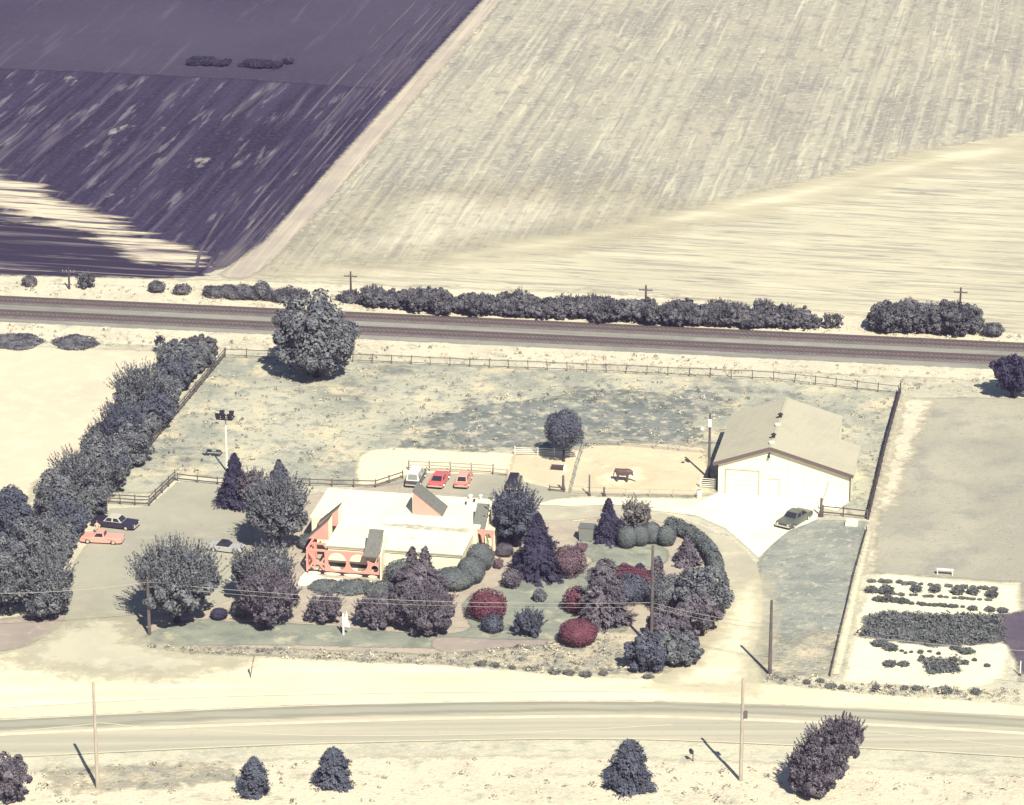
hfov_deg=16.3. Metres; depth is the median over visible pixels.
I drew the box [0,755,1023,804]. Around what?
roadside verge
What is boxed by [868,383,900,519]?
board fence
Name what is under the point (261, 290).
bramble hedge
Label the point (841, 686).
verge plant
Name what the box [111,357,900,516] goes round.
meadow
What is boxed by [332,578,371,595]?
hedge
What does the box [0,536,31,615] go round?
hedgerow tree
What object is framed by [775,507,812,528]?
parked car
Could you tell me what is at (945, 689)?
verge plant
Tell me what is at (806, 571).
side lawn
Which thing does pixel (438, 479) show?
parked car
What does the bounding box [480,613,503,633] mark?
shrub
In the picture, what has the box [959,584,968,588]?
garden row plant
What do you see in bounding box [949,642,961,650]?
bed plant
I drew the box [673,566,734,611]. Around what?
broadleaf tree
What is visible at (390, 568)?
clipped shrub
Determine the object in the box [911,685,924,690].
verge plant
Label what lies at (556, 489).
plank fence
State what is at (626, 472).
horse
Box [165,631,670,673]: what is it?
weedy verge
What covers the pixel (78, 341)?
verge shrub
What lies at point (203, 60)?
field bush
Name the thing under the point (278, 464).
conifer tree
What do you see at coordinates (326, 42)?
ploughed field
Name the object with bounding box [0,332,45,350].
verge shrub
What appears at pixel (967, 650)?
bed plant
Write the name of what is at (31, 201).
straw litter
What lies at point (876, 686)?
verge plant
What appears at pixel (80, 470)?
hedgerow tree
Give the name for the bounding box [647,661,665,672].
shrub
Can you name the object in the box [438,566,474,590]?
clipped shrub
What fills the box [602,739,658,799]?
conifer tree
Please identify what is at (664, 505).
driveway gravel
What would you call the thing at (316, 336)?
broadleaf tree
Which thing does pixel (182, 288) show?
verge shrub
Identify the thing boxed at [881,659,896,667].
bed plant
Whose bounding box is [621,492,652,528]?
tree
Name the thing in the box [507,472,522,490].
jeep
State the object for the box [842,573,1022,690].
garden soil
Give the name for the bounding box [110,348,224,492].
rail fence
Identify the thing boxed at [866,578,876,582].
garden row plant
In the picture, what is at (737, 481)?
garage door
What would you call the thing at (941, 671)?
crop bed
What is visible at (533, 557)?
conifer tree
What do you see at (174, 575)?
spiky tree
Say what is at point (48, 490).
hedgerow tree
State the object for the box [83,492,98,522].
columnar shrub
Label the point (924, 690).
dry tufts
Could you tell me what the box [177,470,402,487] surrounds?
rail fence
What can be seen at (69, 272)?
utility pole
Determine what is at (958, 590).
garden plant
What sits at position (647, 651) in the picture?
broadleaf shrub
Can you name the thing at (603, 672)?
verge plant
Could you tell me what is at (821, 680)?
verge plant
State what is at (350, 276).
utility pole
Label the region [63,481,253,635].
parking lot
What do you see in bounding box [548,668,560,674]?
verge plant
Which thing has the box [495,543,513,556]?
shrub
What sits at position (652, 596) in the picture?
utility pole
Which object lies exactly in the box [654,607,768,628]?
power cable
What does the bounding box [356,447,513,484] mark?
bright earth
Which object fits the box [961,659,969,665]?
bed plant
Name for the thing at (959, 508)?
neighbour field
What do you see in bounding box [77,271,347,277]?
power cable
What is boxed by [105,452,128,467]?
hedgerow tree
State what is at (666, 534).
clipped ball
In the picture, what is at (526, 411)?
green patch
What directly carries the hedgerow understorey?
on the ground at (908, 760)
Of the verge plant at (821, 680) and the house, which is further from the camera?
the house
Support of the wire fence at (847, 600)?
on the side lawn at (806, 571)
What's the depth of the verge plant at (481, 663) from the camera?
383.23 m
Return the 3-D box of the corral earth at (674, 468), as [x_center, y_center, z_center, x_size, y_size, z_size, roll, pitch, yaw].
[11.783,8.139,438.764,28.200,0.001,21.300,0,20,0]
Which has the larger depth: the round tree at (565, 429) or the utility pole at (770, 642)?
the round tree at (565, 429)
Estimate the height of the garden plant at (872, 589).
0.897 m
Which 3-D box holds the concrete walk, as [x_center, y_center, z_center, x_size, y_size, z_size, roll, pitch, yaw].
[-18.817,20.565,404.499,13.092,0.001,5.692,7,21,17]
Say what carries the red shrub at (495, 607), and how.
on the lawn at (204, 632)
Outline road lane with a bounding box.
[0,702,1023,728]
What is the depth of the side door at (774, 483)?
429.64 m
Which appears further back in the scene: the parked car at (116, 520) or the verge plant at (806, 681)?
the parked car at (116, 520)
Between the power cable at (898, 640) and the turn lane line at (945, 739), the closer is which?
the turn lane line at (945, 739)
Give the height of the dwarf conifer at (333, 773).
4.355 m
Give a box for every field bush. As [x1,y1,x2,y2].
[185,55,231,66]
[237,57,294,68]
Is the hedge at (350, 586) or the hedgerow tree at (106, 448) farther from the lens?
the hedgerow tree at (106, 448)
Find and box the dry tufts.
[0,280,1018,804]
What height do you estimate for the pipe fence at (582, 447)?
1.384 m
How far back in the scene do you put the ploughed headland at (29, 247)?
520.08 m
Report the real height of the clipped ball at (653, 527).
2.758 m
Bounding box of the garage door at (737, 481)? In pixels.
[725,468,759,494]
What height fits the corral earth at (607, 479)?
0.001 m
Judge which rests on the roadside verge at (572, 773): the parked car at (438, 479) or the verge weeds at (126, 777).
the verge weeds at (126, 777)
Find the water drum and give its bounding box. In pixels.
[697,489,701,497]
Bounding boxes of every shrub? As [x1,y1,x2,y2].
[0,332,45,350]
[22,275,36,286]
[51,333,99,349]
[75,271,96,287]
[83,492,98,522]
[95,486,106,514]
[147,279,165,292]
[154,335,165,349]
[172,283,191,294]
[210,607,227,620]
[230,597,248,618]
[297,533,313,549]
[305,589,346,622]
[351,590,398,628]
[384,557,406,582]
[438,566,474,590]
[457,555,485,583]
[466,587,507,618]
[467,542,494,568]
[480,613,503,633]
[493,557,503,568]
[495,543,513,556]
[497,535,514,543]
[501,567,523,588]
[513,605,547,637]
[532,588,547,601]
[554,544,588,577]
[558,618,597,646]
[562,585,587,613]
[575,542,587,550]
[615,563,655,580]
[617,573,650,604]
[623,629,666,671]
[635,562,644,567]
[646,572,680,608]
[646,604,692,634]
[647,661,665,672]
[655,628,704,664]
[823,312,844,327]
[981,322,1005,337]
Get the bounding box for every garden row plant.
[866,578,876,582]
[875,595,882,601]
[877,578,885,582]
[882,593,892,601]
[885,579,893,583]
[897,596,905,603]
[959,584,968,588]
[966,605,977,611]
[984,605,995,611]
[996,607,1009,613]
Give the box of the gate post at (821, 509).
[818,498,823,516]
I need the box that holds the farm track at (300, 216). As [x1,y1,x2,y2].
[219,0,501,278]
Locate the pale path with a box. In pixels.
[832,531,871,673]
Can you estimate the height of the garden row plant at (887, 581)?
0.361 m
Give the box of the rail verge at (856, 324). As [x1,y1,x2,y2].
[0,275,1023,380]
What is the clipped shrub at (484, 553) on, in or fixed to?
on the garden ground at (565, 532)
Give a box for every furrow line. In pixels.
[195,1,416,266]
[207,2,435,266]
[213,1,448,266]
[218,2,455,266]
[222,2,462,266]
[225,2,468,266]
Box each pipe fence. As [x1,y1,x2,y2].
[493,468,507,475]
[514,446,576,456]
[570,485,697,497]
[571,438,584,491]
[584,435,704,453]
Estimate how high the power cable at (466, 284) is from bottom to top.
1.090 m
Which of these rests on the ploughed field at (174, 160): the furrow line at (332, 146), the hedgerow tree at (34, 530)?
the furrow line at (332, 146)
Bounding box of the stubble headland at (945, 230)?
[241,131,1023,332]
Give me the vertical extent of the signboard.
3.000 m
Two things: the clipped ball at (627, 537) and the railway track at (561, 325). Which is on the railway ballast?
the railway track at (561, 325)
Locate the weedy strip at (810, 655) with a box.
[759,630,848,681]
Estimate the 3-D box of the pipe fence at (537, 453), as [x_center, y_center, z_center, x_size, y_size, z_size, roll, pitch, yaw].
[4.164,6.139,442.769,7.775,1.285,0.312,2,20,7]
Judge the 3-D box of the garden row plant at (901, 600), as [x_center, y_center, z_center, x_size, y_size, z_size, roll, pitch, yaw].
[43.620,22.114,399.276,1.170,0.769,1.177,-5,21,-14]
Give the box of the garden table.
[937,568,953,575]
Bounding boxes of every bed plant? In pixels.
[870,639,888,647]
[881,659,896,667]
[883,641,898,650]
[897,660,909,666]
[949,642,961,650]
[956,647,975,654]
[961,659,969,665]
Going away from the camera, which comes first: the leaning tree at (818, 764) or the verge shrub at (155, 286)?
the leaning tree at (818, 764)
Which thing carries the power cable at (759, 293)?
attached to the utility pole at (961, 292)
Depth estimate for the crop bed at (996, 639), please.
391.71 m
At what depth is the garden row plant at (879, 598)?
399.63 m
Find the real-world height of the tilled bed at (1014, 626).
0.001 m
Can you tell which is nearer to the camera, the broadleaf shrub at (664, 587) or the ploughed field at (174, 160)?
the broadleaf shrub at (664, 587)
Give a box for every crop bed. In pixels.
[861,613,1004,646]
[924,659,959,673]
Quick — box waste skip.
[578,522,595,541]
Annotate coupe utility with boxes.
[79,529,125,544]
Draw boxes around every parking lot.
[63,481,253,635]
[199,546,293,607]
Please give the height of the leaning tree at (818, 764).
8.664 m
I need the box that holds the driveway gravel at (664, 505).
[538,498,700,514]
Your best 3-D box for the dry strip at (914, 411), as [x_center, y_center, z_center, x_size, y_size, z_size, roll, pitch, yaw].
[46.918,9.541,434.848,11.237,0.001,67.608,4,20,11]
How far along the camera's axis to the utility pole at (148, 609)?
389.94 m
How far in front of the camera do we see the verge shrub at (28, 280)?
505.89 m
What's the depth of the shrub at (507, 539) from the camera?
414.94 m
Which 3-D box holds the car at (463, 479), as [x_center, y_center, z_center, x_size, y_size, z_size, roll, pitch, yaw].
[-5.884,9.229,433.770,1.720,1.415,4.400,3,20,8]
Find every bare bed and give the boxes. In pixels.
[0,610,63,650]
[431,637,556,652]
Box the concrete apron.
[668,493,848,556]
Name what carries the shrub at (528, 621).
on the lawn at (204, 632)
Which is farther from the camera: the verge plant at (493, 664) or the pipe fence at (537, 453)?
the pipe fence at (537, 453)
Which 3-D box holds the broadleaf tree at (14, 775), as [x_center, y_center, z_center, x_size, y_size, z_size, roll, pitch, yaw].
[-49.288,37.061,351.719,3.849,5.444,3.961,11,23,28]
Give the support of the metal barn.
on the meadow
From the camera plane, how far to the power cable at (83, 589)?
388.16 m
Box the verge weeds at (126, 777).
[48,763,240,793]
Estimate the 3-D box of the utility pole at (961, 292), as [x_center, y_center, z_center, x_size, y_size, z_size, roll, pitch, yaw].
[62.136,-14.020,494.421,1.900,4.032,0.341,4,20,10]
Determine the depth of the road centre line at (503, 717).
369.79 m
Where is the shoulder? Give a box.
[0,639,1023,718]
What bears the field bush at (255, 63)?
on the ploughed field at (326, 42)
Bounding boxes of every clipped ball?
[617,526,637,548]
[633,525,649,545]
[644,521,659,543]
[657,525,675,545]
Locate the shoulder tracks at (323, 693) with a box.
[0,689,653,707]
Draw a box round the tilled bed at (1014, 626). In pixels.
[985,611,1023,672]
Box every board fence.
[408,460,493,473]
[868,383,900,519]
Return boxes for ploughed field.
[0,0,477,88]
[0,0,482,278]
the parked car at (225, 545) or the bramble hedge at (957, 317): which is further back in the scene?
the bramble hedge at (957, 317)
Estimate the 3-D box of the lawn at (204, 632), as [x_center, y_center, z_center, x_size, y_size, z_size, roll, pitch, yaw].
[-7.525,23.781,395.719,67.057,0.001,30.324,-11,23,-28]
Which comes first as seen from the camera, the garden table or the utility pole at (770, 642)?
the utility pole at (770, 642)
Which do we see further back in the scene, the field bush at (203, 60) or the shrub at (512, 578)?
the field bush at (203, 60)
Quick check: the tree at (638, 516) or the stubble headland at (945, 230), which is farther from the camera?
the stubble headland at (945, 230)
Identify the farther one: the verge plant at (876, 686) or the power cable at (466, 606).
the power cable at (466, 606)
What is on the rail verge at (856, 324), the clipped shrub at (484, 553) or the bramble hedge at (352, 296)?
the bramble hedge at (352, 296)
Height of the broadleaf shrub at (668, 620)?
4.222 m
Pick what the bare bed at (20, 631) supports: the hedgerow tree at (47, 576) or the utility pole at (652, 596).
the hedgerow tree at (47, 576)
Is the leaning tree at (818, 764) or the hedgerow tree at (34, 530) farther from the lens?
the hedgerow tree at (34, 530)
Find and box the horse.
[613,468,636,481]
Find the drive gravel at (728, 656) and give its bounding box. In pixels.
[657,578,769,691]
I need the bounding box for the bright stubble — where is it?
[266,187,676,269]
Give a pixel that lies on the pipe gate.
(706, 482)
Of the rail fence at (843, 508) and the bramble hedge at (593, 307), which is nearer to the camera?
the rail fence at (843, 508)
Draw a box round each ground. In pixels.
[0,0,1023,775]
[132,484,719,672]
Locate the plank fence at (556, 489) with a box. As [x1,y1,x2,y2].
[549,485,564,491]
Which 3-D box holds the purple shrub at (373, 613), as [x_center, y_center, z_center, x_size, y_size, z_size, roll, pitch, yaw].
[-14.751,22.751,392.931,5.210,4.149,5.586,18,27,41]
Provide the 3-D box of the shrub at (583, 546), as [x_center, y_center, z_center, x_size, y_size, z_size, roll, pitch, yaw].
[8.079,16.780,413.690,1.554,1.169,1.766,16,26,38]
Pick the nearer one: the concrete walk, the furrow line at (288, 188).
the concrete walk
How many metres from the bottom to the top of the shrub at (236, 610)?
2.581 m
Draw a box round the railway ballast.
[0,304,1023,368]
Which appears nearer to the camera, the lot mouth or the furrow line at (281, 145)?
the lot mouth
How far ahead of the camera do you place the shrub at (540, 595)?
399.28 m
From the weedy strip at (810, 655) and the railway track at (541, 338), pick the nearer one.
the weedy strip at (810, 655)
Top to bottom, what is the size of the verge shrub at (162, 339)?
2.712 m
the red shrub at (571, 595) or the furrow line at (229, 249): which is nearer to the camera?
the red shrub at (571, 595)
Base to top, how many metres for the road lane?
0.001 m
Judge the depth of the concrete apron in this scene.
425.00 m
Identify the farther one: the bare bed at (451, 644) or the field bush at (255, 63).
the field bush at (255, 63)
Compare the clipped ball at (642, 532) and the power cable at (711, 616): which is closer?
the power cable at (711, 616)
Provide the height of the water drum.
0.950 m
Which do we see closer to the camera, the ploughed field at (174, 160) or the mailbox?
the mailbox
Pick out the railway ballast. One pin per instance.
(577, 333)
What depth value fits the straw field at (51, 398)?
462.21 m
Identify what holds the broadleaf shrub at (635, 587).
on the lawn at (204, 632)
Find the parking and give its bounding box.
[399,473,569,503]
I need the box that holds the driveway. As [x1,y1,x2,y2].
[534,505,762,683]
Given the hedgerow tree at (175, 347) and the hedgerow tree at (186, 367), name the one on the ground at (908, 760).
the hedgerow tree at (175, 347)
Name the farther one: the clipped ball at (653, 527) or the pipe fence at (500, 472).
the pipe fence at (500, 472)
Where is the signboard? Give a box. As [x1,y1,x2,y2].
[342,611,349,634]
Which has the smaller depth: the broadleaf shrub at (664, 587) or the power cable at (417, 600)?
the power cable at (417, 600)
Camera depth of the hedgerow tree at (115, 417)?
440.06 m
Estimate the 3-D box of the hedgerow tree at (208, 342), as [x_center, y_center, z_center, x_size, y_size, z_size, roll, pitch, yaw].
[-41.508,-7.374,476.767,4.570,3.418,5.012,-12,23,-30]
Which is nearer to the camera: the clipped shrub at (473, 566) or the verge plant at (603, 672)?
the verge plant at (603, 672)
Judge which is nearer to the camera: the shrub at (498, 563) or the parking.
the shrub at (498, 563)
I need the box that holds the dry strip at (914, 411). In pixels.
[863,398,934,573]
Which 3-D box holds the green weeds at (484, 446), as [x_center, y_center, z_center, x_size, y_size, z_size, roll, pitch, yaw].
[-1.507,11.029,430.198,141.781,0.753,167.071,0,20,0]
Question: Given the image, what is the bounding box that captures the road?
[0,701,1023,757]
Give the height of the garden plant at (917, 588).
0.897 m
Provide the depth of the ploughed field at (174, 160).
576.14 m
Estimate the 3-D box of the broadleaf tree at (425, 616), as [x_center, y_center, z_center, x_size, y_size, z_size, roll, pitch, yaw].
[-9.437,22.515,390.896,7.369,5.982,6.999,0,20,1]
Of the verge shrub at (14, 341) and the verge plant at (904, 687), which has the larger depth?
the verge shrub at (14, 341)
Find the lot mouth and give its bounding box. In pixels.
[7,613,245,680]
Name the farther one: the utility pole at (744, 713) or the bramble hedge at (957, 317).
the bramble hedge at (957, 317)
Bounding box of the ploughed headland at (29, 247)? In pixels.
[0,211,208,277]
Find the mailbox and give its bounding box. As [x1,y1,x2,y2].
[689,748,693,761]
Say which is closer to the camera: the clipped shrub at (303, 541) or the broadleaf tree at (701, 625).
the broadleaf tree at (701, 625)
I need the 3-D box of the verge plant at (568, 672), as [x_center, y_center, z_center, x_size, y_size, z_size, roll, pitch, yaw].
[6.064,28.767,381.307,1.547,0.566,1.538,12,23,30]
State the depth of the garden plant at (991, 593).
400.77 m
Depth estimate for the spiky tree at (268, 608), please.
390.79 m
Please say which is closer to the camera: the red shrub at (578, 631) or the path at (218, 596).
the red shrub at (578, 631)
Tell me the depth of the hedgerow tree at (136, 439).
438.01 m
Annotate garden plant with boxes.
[864,585,877,593]
[878,582,894,594]
[910,584,923,592]
[928,584,942,592]
[950,586,964,595]
[966,586,980,595]
[985,588,998,597]
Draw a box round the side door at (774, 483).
[769,478,779,495]
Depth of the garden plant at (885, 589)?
401.62 m
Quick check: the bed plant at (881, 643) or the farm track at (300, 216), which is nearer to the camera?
the bed plant at (881, 643)
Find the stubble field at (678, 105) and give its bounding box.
[273,0,1023,261]
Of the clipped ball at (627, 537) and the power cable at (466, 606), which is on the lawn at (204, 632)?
the clipped ball at (627, 537)
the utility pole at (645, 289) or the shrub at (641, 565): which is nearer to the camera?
the shrub at (641, 565)
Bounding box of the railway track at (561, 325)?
[0,295,1023,351]
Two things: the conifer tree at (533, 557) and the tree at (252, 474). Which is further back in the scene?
the tree at (252, 474)
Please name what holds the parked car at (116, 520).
on the parking lot at (188, 510)
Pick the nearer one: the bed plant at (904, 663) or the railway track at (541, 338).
the bed plant at (904, 663)
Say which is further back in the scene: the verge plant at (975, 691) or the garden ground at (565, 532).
the garden ground at (565, 532)
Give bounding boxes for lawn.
[140,539,668,647]
[755,520,866,678]
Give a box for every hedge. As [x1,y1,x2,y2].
[201,280,309,302]
[306,578,339,594]
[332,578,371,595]
[335,289,363,303]
[359,283,822,329]
[362,580,395,596]
[664,516,724,570]
[864,296,984,335]
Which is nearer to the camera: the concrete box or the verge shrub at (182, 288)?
the concrete box
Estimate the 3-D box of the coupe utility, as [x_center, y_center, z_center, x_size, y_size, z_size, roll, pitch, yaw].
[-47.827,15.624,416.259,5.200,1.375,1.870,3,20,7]
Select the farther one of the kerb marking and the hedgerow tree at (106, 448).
the hedgerow tree at (106, 448)
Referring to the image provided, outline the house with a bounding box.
[306,482,498,579]
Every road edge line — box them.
[0,701,653,719]
[4,738,1023,756]
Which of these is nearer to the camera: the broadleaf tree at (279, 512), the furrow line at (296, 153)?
the broadleaf tree at (279, 512)
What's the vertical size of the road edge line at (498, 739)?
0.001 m
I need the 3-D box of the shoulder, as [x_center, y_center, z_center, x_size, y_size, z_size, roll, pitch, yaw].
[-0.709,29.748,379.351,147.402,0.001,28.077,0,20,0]
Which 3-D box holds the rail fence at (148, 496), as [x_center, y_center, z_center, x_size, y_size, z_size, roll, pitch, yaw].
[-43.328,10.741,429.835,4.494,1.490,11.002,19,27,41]
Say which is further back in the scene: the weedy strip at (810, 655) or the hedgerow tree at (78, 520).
the hedgerow tree at (78, 520)
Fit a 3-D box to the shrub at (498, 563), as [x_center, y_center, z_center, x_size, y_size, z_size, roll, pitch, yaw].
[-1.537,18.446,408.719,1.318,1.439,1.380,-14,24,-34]
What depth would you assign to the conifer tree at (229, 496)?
425.10 m
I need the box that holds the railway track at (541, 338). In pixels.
[0,309,1023,363]
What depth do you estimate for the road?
367.79 m
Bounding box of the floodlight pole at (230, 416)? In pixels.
[215,410,234,467]
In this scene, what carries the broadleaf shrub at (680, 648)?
on the garden ground at (565, 532)
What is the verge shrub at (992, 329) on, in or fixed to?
on the rail verge at (856, 324)
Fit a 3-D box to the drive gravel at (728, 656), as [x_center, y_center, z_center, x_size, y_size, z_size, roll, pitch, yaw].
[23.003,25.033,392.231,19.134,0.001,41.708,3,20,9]
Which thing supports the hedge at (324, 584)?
on the garden ground at (565, 532)
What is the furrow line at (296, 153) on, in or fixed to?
on the ploughed field at (174, 160)
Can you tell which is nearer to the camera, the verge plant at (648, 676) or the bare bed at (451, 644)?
the verge plant at (648, 676)
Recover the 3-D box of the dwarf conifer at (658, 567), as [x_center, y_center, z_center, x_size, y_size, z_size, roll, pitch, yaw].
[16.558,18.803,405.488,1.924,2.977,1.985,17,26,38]
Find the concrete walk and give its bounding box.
[298,572,382,585]
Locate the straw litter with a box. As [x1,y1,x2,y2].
[0,180,211,266]
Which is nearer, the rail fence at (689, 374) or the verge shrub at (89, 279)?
the rail fence at (689, 374)
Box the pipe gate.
[700,477,715,486]
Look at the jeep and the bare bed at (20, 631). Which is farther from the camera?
the jeep
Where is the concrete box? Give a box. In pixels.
[845,519,857,526]
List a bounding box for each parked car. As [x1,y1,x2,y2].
[90,513,140,530]
[206,539,246,553]
[427,470,450,487]
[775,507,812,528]
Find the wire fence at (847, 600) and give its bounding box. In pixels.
[829,526,866,676]
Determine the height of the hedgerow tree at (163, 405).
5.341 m
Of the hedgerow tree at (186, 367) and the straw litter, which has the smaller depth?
the hedgerow tree at (186, 367)
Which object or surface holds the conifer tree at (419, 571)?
on the garden ground at (565, 532)
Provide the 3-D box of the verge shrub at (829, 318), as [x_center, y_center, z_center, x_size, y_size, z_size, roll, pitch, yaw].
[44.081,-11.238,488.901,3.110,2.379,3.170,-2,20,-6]
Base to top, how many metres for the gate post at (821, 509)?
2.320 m
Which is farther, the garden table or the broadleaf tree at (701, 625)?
the garden table
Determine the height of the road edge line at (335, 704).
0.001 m
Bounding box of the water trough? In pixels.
[550,464,566,470]
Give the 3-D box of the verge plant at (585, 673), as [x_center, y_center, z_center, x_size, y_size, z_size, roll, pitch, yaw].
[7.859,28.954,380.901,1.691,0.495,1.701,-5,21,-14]
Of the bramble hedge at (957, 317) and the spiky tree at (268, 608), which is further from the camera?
the bramble hedge at (957, 317)
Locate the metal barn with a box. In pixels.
[712,397,860,500]
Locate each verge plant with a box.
[474,660,486,666]
[490,661,499,667]
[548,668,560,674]
[562,669,576,676]
[578,669,592,677]
[598,670,608,675]
[641,673,654,678]
[802,679,811,684]
[815,678,824,682]
[825,682,837,688]
[838,684,845,689]
[872,683,880,691]
[901,685,908,689]
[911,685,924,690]
[932,684,953,694]
[971,688,980,694]
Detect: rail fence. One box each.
[107,470,175,505]
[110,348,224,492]
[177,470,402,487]
[225,347,898,392]
[823,505,867,519]
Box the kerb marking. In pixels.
[215,507,245,512]
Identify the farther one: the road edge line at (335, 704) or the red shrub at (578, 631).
the red shrub at (578, 631)
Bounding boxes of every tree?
[0,484,32,542]
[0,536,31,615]
[0,751,32,803]
[9,513,64,559]
[12,543,78,618]
[33,468,77,518]
[47,443,105,493]
[49,495,88,536]
[81,435,125,470]
[92,395,147,441]
[103,356,169,409]
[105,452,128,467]
[111,421,154,465]
[124,531,228,622]
[136,389,176,428]
[155,356,194,386]
[159,338,198,364]
[187,333,217,355]
[211,452,249,510]
[225,538,298,586]
[234,465,266,498]
[236,559,302,627]
[240,467,312,549]
[265,459,290,491]
[271,288,360,377]
[385,545,457,611]
[393,579,459,635]
[488,478,543,547]
[507,513,569,587]
[542,407,583,461]
[577,558,639,634]
[593,498,622,548]
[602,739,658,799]
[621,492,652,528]
[671,535,703,568]
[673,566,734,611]
[676,593,723,635]
[786,710,867,797]
[988,353,1023,397]
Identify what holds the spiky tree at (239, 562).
on the garden ground at (565, 532)
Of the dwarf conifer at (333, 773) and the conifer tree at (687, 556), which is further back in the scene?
the conifer tree at (687, 556)
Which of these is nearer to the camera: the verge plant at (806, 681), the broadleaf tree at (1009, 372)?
the verge plant at (806, 681)
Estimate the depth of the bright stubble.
535.41 m
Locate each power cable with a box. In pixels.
[29,582,145,592]
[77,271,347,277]
[149,582,649,603]
[149,586,614,607]
[351,275,570,288]
[652,289,957,293]
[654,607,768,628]
[655,603,763,623]
[772,624,1023,650]
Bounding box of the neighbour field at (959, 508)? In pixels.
[871,397,1023,681]
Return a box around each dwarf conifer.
[235,756,270,799]
[310,746,354,792]
[650,556,665,579]
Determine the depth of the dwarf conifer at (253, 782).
352.63 m
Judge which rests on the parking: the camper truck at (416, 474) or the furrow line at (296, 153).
the camper truck at (416, 474)
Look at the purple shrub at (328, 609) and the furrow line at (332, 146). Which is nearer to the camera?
the purple shrub at (328, 609)
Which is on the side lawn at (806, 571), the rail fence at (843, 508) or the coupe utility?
the rail fence at (843, 508)
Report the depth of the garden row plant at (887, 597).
399.45 m
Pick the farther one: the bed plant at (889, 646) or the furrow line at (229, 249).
the furrow line at (229, 249)
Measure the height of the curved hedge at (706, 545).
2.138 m
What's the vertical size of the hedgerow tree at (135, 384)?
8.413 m
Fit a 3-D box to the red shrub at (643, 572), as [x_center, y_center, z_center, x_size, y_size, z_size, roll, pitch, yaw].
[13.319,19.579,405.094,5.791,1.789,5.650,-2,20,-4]
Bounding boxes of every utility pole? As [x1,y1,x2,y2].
[62,267,74,289]
[92,682,99,788]
[146,568,150,634]
[344,271,356,288]
[639,285,652,297]
[650,545,653,638]
[701,414,711,477]
[739,678,747,781]
[768,600,772,674]
[954,287,967,300]
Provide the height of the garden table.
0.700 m
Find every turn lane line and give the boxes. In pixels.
[11,723,670,735]
[864,730,1023,747]
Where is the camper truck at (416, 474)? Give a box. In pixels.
[405,465,426,486]
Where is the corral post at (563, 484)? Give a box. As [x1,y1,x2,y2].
[561,475,565,489]
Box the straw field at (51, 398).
[0,346,157,496]
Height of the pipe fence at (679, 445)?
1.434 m
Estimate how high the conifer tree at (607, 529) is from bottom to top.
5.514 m
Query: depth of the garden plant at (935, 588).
402.08 m
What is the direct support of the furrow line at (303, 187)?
on the farm track at (300, 216)
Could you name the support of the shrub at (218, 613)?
on the lawn at (204, 632)
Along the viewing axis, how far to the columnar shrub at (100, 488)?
423.64 m
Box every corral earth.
[508,443,711,495]
[591,465,653,487]
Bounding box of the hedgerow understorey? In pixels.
[26,341,215,562]
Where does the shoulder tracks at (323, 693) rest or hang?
on the shoulder
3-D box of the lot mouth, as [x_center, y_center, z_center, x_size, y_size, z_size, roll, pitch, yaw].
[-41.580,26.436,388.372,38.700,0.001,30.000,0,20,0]
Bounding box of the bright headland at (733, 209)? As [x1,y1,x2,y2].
[450,137,1023,258]
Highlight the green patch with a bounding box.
[399,387,730,451]
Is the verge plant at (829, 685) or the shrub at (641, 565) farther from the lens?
the shrub at (641, 565)
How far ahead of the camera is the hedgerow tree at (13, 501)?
412.25 m
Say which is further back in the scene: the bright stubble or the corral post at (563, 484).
the bright stubble
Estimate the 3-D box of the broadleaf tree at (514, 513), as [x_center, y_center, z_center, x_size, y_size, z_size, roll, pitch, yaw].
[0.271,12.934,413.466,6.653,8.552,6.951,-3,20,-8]
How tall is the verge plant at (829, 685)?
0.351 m
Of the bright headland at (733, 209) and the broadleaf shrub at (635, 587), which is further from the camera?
the bright headland at (733, 209)
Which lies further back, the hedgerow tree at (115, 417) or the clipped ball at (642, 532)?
the hedgerow tree at (115, 417)
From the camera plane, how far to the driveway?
414.13 m
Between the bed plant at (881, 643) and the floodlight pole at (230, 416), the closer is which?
the bed plant at (881, 643)
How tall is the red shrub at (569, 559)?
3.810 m
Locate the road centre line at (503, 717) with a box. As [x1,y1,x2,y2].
[0,715,1023,735]
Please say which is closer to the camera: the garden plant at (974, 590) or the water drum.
the garden plant at (974, 590)
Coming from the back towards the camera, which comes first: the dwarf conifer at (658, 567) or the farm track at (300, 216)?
the farm track at (300, 216)
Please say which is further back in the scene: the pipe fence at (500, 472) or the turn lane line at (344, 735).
the pipe fence at (500, 472)
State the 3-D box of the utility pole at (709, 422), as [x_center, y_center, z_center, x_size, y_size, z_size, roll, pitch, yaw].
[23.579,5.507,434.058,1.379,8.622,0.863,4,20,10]
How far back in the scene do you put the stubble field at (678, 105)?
602.19 m
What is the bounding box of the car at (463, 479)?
[454,471,472,487]
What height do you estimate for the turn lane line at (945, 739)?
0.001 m
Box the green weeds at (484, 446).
[0,282,1020,803]

